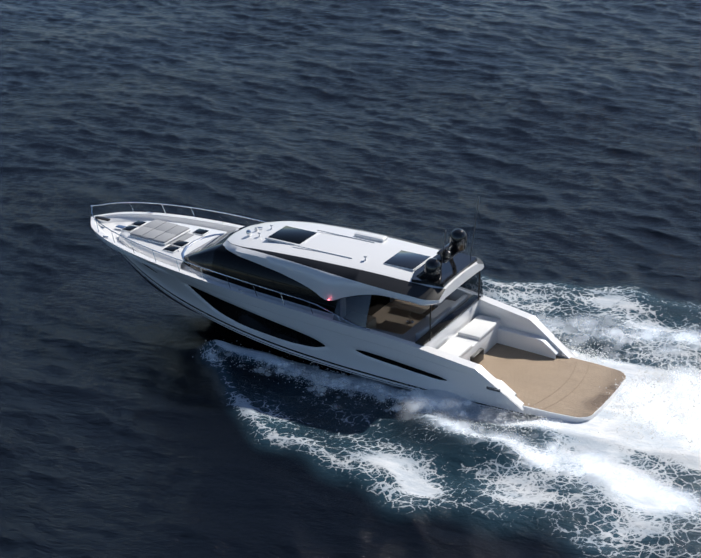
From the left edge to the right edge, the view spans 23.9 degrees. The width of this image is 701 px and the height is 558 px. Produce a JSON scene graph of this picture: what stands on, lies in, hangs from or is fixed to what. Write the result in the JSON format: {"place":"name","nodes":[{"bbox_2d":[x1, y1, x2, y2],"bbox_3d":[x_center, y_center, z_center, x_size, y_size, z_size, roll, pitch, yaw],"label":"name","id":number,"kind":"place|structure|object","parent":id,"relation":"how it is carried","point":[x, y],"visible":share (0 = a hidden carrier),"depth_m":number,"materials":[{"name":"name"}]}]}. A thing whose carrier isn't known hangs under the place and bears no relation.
{"place":"outdoors","nodes":[
{"label":"outdoors","id":0,"kind":"place"},
{"bbox_2d":[0,0,700,557],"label":"sea","id":1,"kind":"structure","parent":0,"point":[560,140],"depth_m":76.67,"materials":[{"name":"blue liquid"}]},
{"bbox_2d":[91,212,575,416],"bbox_3d":[-1.764,1.104,66.213,21.200,3.688,5.703,13,27,27],"label":"hull","id":2,"kind":"object","parent":1,"relation":"in","point":[344,342],"visible":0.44,"depth_m":63.30,"materials":[{"name":"white paint"}]},
{"bbox_2d":[95,216,109,220],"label":"anchor","id":3,"kind":"object","parent":2,"relation":"attached to","point":[102,218],"visible":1,"depth_m":69.99,"materials":[{"name":"silver metal"}]},
{"bbox_2d":[95,222,207,278],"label":"deck","id":4,"kind":"structure","parent":2,"relation":"on","point":[109,233],"depth_m":69.29,"materials":[{"name":"white"}]},
{"bbox_2d":[115,225,126,229],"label":"deck hatch","id":5,"kind":"object","parent":4,"relation":"on","point":[118,227],"visible":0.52,"depth_m":69.65,"materials":[{"name":"silver metal"}]},
{"bbox_2d":[119,221,225,268],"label":"foredeck fittings","id":6,"kind":"object","parent":4,"relation":"on","point":[165,259],"visible":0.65,"depth_m":67.70,"materials":[{"name":"white plastic"}]},
{"bbox_2d":[129,229,190,244],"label":"sunpad base","id":7,"kind":"object","parent":6,"relation":"on","point":[167,242],"visible":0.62,"depth_m":68.08,"materials":[{"name":"white"}]},
{"bbox_2d":[130,226,153,236],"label":"cushion","id":8,"kind":"object","parent":7,"relation":"on","point":[141,231],"visible":0.88,"depth_m":68.48,"materials":[{"name":"grey"}]},
{"bbox_2d":[142,229,164,239],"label":"cushion","id":9,"kind":"object","parent":7,"relation":"on","point":[152,234],"visible":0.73,"depth_m":68.23,"materials":[{"name":"grey"}]},
{"bbox_2d":[144,219,165,228],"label":"cushion","id":10,"kind":"object","parent":7,"relation":"on","point":[155,223],"visible":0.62,"depth_m":69.28,"materials":[{"name":"grey"}]},
{"bbox_2d":[153,232,176,242],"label":"cushion","id":11,"kind":"object","parent":7,"relation":"on","point":[165,237],"visible":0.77,"depth_m":67.99,"materials":[{"name":"grey fabric"}]},
{"bbox_2d":[155,222,177,231],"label":"cushion","id":12,"kind":"object","parent":7,"relation":"on","point":[166,226],"visible":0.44,"depth_m":69.03,"materials":[{"name":"grey"}]},
{"bbox_2d":[167,225,188,235],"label":"cushion","id":13,"kind":"object","parent":7,"relation":"on","point":[177,230],"visible":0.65,"depth_m":68.75,"materials":[{"name":"grey"}]},
{"bbox_2d":[168,233,193,243],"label":"step mat","id":14,"kind":"object","parent":6,"relation":"on","point":[184,237],"visible":0.64,"depth_m":68.40,"materials":[{"name":"grey"}]},
{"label":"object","id":15,"kind":"object","parent":6,"relation":"on","visible":0},
{"bbox_2d":[123,225,136,230],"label":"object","id":16,"kind":"object","parent":15,"relation":"on","point":[129,228],"visible":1,"depth_m":68.99,"materials":[{"name":"black glass"}]},
{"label":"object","id":17,"kind":"object","parent":6,"relation":"on","visible":0},
{"bbox_2d":[132,220,145,225],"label":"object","id":18,"kind":"object","parent":17,"relation":"on","point":[138,223],"visible":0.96,"depth_m":69.50,"materials":[{"name":"black glass"}]},
{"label":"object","id":19,"kind":"object","parent":6,"relation":"on","visible":0},
{"bbox_2d":[163,245,179,251],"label":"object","id":20,"kind":"object","parent":19,"relation":"on","point":[171,248],"visible":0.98,"depth_m":67.28,"materials":[{"name":"black glass"}]},
{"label":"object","id":21,"kind":"object","parent":6,"relation":"on","visible":0},
{"bbox_2d":[173,240,188,246],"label":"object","id":22,"kind":"object","parent":21,"relation":"on","point":[180,243],"visible":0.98,"depth_m":67.76,"materials":[{"name":"black glass"}]},
{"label":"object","id":23,"kind":"object","parent":6,"relation":"on","visible":0},
{"bbox_2d":[193,228,208,234],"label":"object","id":24,"kind":"object","parent":23,"relation":"on","point":[201,231],"visible":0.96,"depth_m":68.95,"materials":[{"name":"black glass"}]},
{"bbox_2d":[181,262,333,317],"bbox_3d":[-2.849,-0.205,66.313,8.100,0.656,4.239,13,27,27],"label":"coaming","id":25,"kind":"object","parent":4,"relation":"on","point":[257,293],"visible":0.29,"depth_m":64.48,"materials":[{"name":"white"}]},
{"bbox_2d":[181,233,223,258],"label":"cowl","id":26,"kind":"object","parent":25,"relation":"on","point":[185,248],"visible":0.4,"depth_m":67.95,"materials":[{"name":"silver metal"}]},
{"bbox_2d":[184,223,337,314],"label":"cabin window","id":27,"kind":"structure","parent":25,"relation":"on","point":[215,254],"depth_m":64.64,"materials":[{"name":"black glass"}]},
{"bbox_2d":[91,202,369,329],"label":"rail top","id":28,"kind":"object","parent":2,"relation":"on","point":[229,276],"depth_m":66.00,"materials":[{"name":"silver metal"}]},
{"bbox_2d":[188,285,324,346],"bbox_3d":[-3.749,1.494,64.628,6.522,1.450,0.185,13,27,31],"label":"window","id":29,"kind":"structure","parent":2,"relation":"attached to","point":[244,317],"depth_m":64.65,"materials":[{"name":"black glass"}]},
{"bbox_2d":[333,295,370,328],"bbox_3d":[0.057,1.094,61.984,1.400,1.269,0.497,13,27,27],"label":"panel","id":30,"kind":"object","parent":2,"relation":"on","point":[353,309],"visible":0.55,"depth_m":61.95,"materials":[{"name":"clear glass"}]},
{"bbox_2d":[372,299,426,334],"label":"cockpit floor","id":31,"kind":"structure","parent":2,"relation":"on","point":[391,319],"depth_m":64.82,"materials":[{"name":"brown wood"}]},
{"bbox_2d":[368,295,389,315],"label":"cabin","id":32,"kind":"object","parent":31,"relation":"on","point":[378,302],"depth_m":65.33,"materials":[{"name":"black glass"}]},
{"bbox_2d":[406,311,413,323],"bbox_3d":[2.328,1.371,64.463,0.320,0.680,0.320,13,27,27],"label":"table leg","id":33,"kind":"object","parent":31,"relation":"on","point":[409,321],"visible":0.75,"depth_m":64.48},
{"bbox_2d":[388,299,432,313],"bbox_3d":[2.328,1.032,64.313,1.500,0.050,0.900,13,27,27],"label":"table top","id":34,"kind":"object","parent":33,"relation":"on","point":[408,306],"visible":0.67,"depth_m":64.17,"materials":[{"name":"brown wood"}]},
{"bbox_2d":[423,307,435,314],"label":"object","id":35,"kind":"object","parent":31,"relation":"on","point":[427,312],"depth_m":65.02,"materials":[{"name":"brown wood"}]},
{"bbox_2d":[432,299,446,307],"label":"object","id":36,"kind":"object","parent":35,"relation":"on","point":[436,305],"visible":0.06,"depth_m":64.83,"materials":[{"name":"grey"}]},
{"bbox_2d":[356,350,446,380],"bbox_3d":[1.866,3.206,61.638,3.786,0.557,0.023,10,26,27],"label":"aft window","id":37,"kind":"structure","parent":2,"relation":"attached to","point":[393,362],"depth_m":61.65,"materials":[{"name":"black glass"}]},
{"bbox_2d":[415,294,480,345],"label":"aft beam","id":38,"kind":"structure","parent":2,"relation":"on","point":[445,322],"depth_m":62.85,"materials":[{"name":"black"}]},
{"bbox_2d":[425,301,478,348],"bbox_3d":[3.748,1.991,63.156,0.300,0.900,4.900,13,27,27],"label":"sofa backrest","id":39,"kind":"object","parent":2,"relation":"attached to","point":[453,329],"visible":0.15,"depth_m":63.22,"materials":[{"name":"white"}]},
{"bbox_2d":[458,272,482,296],"bbox_3d":[3.500,-0.264,65.359,3.810,1.627,0.463,12,26,30],"label":"screen","id":40,"kind":"object","parent":2,"relation":"on","point":[471,284],"visible":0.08,"depth_m":64.88,"materials":[{"name":"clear glass"}]},
{"bbox_2d":[486,386,499,391],"bbox_3d":[5.175,3.993,59.945,0.550,0.120,0.020,13,27,27],"label":"vent","id":41,"kind":"object","parent":2,"relation":"attached to","point":[492,389],"visible":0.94,"depth_m":59.94,"materials":[{"name":"grey"}]},
{"bbox_2d":[478,343,625,416],"bbox_3d":[7.124,3.760,61.826,5.520,0.056,4.720,13,27,27],"label":"teak deck","id":42,"kind":"object","parent":2,"relation":"attached to","point":[529,378],"visible":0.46,"depth_m":61.78,"materials":[{"name":"beige wood"}]},
{"bbox_2d":[451,322,500,360],"bbox_3d":[4.182,2.732,63.212,1.300,0.900,4.800,13,27,27],"label":"seat base","id":43,"kind":"object","parent":42,"relation":"on","point":[488,342],"visible":0.04,"depth_m":63.30,"materials":[{"name":"white plastic"}]},
{"bbox_2d":[438,339,471,356],"bbox_3d":[3.734,2.744,61.923,0.950,0.160,1.900,13,27,27],"label":"lounge cushion","id":44,"kind":"object","parent":43,"relation":"on","point":[457,348],"visible":0.48,"depth_m":62.12,"materials":[{"name":"white fabric"}]},
{"bbox_2d":[458,315,500,340],"bbox_3d":[4.976,1.866,63.907,0.950,0.160,1.900,13,27,27],"label":"lounge cushion","id":45,"kind":"object","parent":43,"relation":"on","point":[479,327],"visible":0.98,"depth_m":63.71,"materials":[{"name":"white"}]},
{"bbox_2d":[470,348,483,363],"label":"steps","id":46,"kind":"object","parent":42,"relation":"on","point":[477,356],"visible":0.42,"depth_m":62.87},
{"bbox_2d":[497,379,516,396],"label":"step","id":47,"kind":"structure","parent":42,"relation":"on","point":[508,388],"depth_m":60.37,"materials":[{"name":"white plastic"}]},
{"bbox_2d":[497,326,558,358],"bbox_3d":[6.851,2.456,63.995,2.600,0.768,0.331,13,27,31],"label":"bulwark","id":48,"kind":"object","parent":42,"relation":"on","point":[525,341],"visible":0.83,"depth_m":63.88,"materials":[{"name":"white"}]},
{"bbox_2d":[192,333,700,473],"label":"spray","id":49,"kind":"object","parent":1,"relation":"on","point":[645,388],"visible":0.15,"depth_m":59.84,"materials":[{"name":"white liquid"}]},
{"bbox_2d":[523,357,625,421],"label":"platform","id":50,"kind":"structure","parent":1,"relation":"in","point":[542,413],"depth_m":59.58,"materials":[{"name":"white plastic"}]},
{"bbox_2d":[223,221,482,305],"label":"roof","id":51,"kind":"structure","parent":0,"point":[327,276],"depth_m":63.17,"materials":[{"name":"white plastic"}]},
{"bbox_2d":[265,225,319,245],"bbox_3d":[-2.273,-1.689,65.107,1.630,0.090,1.530,13,27,27],"label":"sunroof frame","id":52,"kind":"object","parent":51,"relation":"on","point":[281,241],"visible":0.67,"depth_m":64.68,"materials":[{"name":"white plastic"}]},
{"bbox_2d":[269,226,316,243],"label":"sunroof","id":53,"kind":"object","parent":52,"relation":"in","point":[292,234],"visible":0.96,"depth_m":65.10,"materials":[{"name":"black glass"}]},
{"bbox_2d":[294,245,351,258],"bbox_3d":[-1.056,-1.050,63.532,2.600,0.040,0.040,13,27,27],"label":"rail","id":54,"kind":"object","parent":51,"relation":"on","point":[323,251],"visible":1,"depth_m":63.50,"materials":[{"name":"white metal"}]},
{"bbox_2d":[317,230,374,242],"bbox_3d":[-0.192,-1.677,64.906,2.600,0.040,0.040,13,27,27],"label":"rail","id":55,"kind":"object","parent":51,"relation":"on","point":[345,236],"visible":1,"depth_m":64.88,"materials":[{"name":"white metal"}]},
{"bbox_2d":[354,230,387,241],"bbox_3d":[0.802,-1.660,64.833,1.300,0.160,0.450,13,27,27],"label":"raft box","id":56,"kind":"object","parent":51,"relation":"on","point":[371,236],"visible":0.9,"depth_m":64.73,"materials":[{"name":"white plastic"}]},
{"bbox_2d":[383,257,430,270],"bbox_3d":[2.153,-0.698,62.776,1.310,0.070,1.460,13,27,27],"label":"hatch frame","id":57,"kind":"object","parent":51,"relation":"on","point":[407,268],"visible":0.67,"depth_m":62.23,"materials":[{"name":"white plastic"}]},
{"bbox_2d":[384,250,429,268],"bbox_3d":[2.153,-0.733,62.760,1.250,0.021,1.400,13,27,27],"label":"skylight","id":58,"kind":"object","parent":57,"relation":"in","point":[406,259],"visible":1,"depth_m":62.75},
{"bbox_2d":[429,305,430,340],"bbox_3d":[2.936,1.606,60.886,0.056,1.481,0.076,13,27,27],"label":"pole","id":59,"kind":"object","parent":51,"relation":"attached to","point":[430,325],"visible":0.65,"depth_m":60.97,"materials":[{"name":"black metal"}]},
{"bbox_2d":[412,253,476,286],"bbox_3d":[3.477,-0.401,62.268,1.480,0.125,3.200,13,27,27],"label":"panel","id":60,"kind":"object","parent":51,"relation":"on","point":[455,266],"visible":0.7,"depth_m":62.01,"materials":[{"name":"black"}]},
{"bbox_2d":[416,262,441,276],"bbox_3d":[2.954,-0.359,61.419,1.097,0.743,0.287,-7,23,-12],"label":"arch leg","id":61,"kind":"object","parent":60,"relation":"on","point":[421,274],"visible":0.15,"depth_m":61.37,"materials":[{"name":"black"}]},
{"bbox_2d":[424,258,441,280],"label":"dome","id":62,"kind":"structure","parent":60,"relation":"on","point":[432,268],"depth_m":60.99,"materials":[{"name":"black plastic"}]},
{"bbox_2d":[439,232,445,281],"bbox_3d":[3.368,-0.824,60.474,0.359,2.142,0.024,16,29,37],"label":"whip","id":63,"kind":"object","parent":60,"relation":"on","point":[442,255],"visible":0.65,"depth_m":60.46,"materials":[{"name":"black"}]},
{"bbox_2d":[470,198,478,257],"bbox_3d":[4.689,-1.941,62.504,0.374,2.542,0.024,6,24,19],"label":"whip","id":64,"kind":"object","parent":60,"relation":"on","point":[474,227],"visible":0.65,"depth_m":62.49,"materials":[{"name":"black"}]},
{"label":"arch leg","id":65,"kind":"object","parent":60,"relation":"on","visible":0},
{"bbox_2d":[436,249,460,262],"bbox_3d":[3.703,-0.922,61.896,0.420,0.100,1.500,13,27,27],"label":"arch bar","id":66,"kind":"object","parent":65,"relation":"on","point":[453,254],"visible":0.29,"depth_m":61.53,"materials":[{"name":"black metal"}]},
{"bbox_2d":[440,249,450,257],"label":"radar dome","id":67,"kind":"structure","parent":66,"relation":"on","point":[446,253],"depth_m":61.40,"materials":[{"name":"black plastic"}]},
{"bbox_2d":[439,264,483,302],"bbox_3d":[4.181,0.029,62.018,0.001,0.489,3.840,13,27,27],"label":"roof overhang","id":68,"kind":"object","parent":51,"relation":"on","point":[461,279],"visible":1,"depth_m":61.96,"materials":[{"name":"white plastic"}]},
{"bbox_2d":[478,271,479,300],"bbox_3d":[4.992,0.153,64.172,0.056,1.481,0.076,13,27,27],"label":"pole","id":69,"kind":"object","parent":51,"relation":"attached to","point":[479,286],"visible":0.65,"depth_m":64.23,"materials":[{"name":"black"}]},
{"bbox_2d":[366,315,375,328],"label":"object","id":70,"kind":"object","parent":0,"point":[371,322],"visible":0.21,"depth_m":62.75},
{"bbox_2d":[437,242,453,254],"bbox_3d":[3.529,-1.147,61.465,0.140,0.090,1.200,13,27,27],"label":"radar","id":71,"kind":"object","parent":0,"point":[446,247],"visible":0.94,"depth_m":61.40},
{"bbox_2d":[207,311,700,530],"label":"wake foam","id":72,"kind":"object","parent":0,"point":[634,394],"depth_m":58.95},
{"bbox_2d":[449,228,466,250],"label":"dome","id":73,"kind":"structure","parent":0,"point":[458,237],"depth_m":61.97,"materials":[{"name":"black plastic"}]},
{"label":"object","id":74,"kind":"object","parent":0,"visible":0},
{"bbox_2d":[372,328,403,337],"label":"deck","id":75,"kind":"structure","parent":74,"relation":"on","point":[392,334],"depth_m":62.38,"materials":[{"name":"grey"}]},
{"bbox_2d":[401,299,454,341],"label":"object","id":76,"kind":"object","parent":74,"relation":"on","point":[409,334],"visible":0.27,"depth_m":63.39,"materials":[{"name":"grey"}]},
{"bbox_2d":[416,294,467,340],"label":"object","id":77,"kind":"object","parent":76,"relation":"on","point":[435,321],"visible":0.44,"depth_m":62.98,"materials":[{"name":"grey"}]}
]}

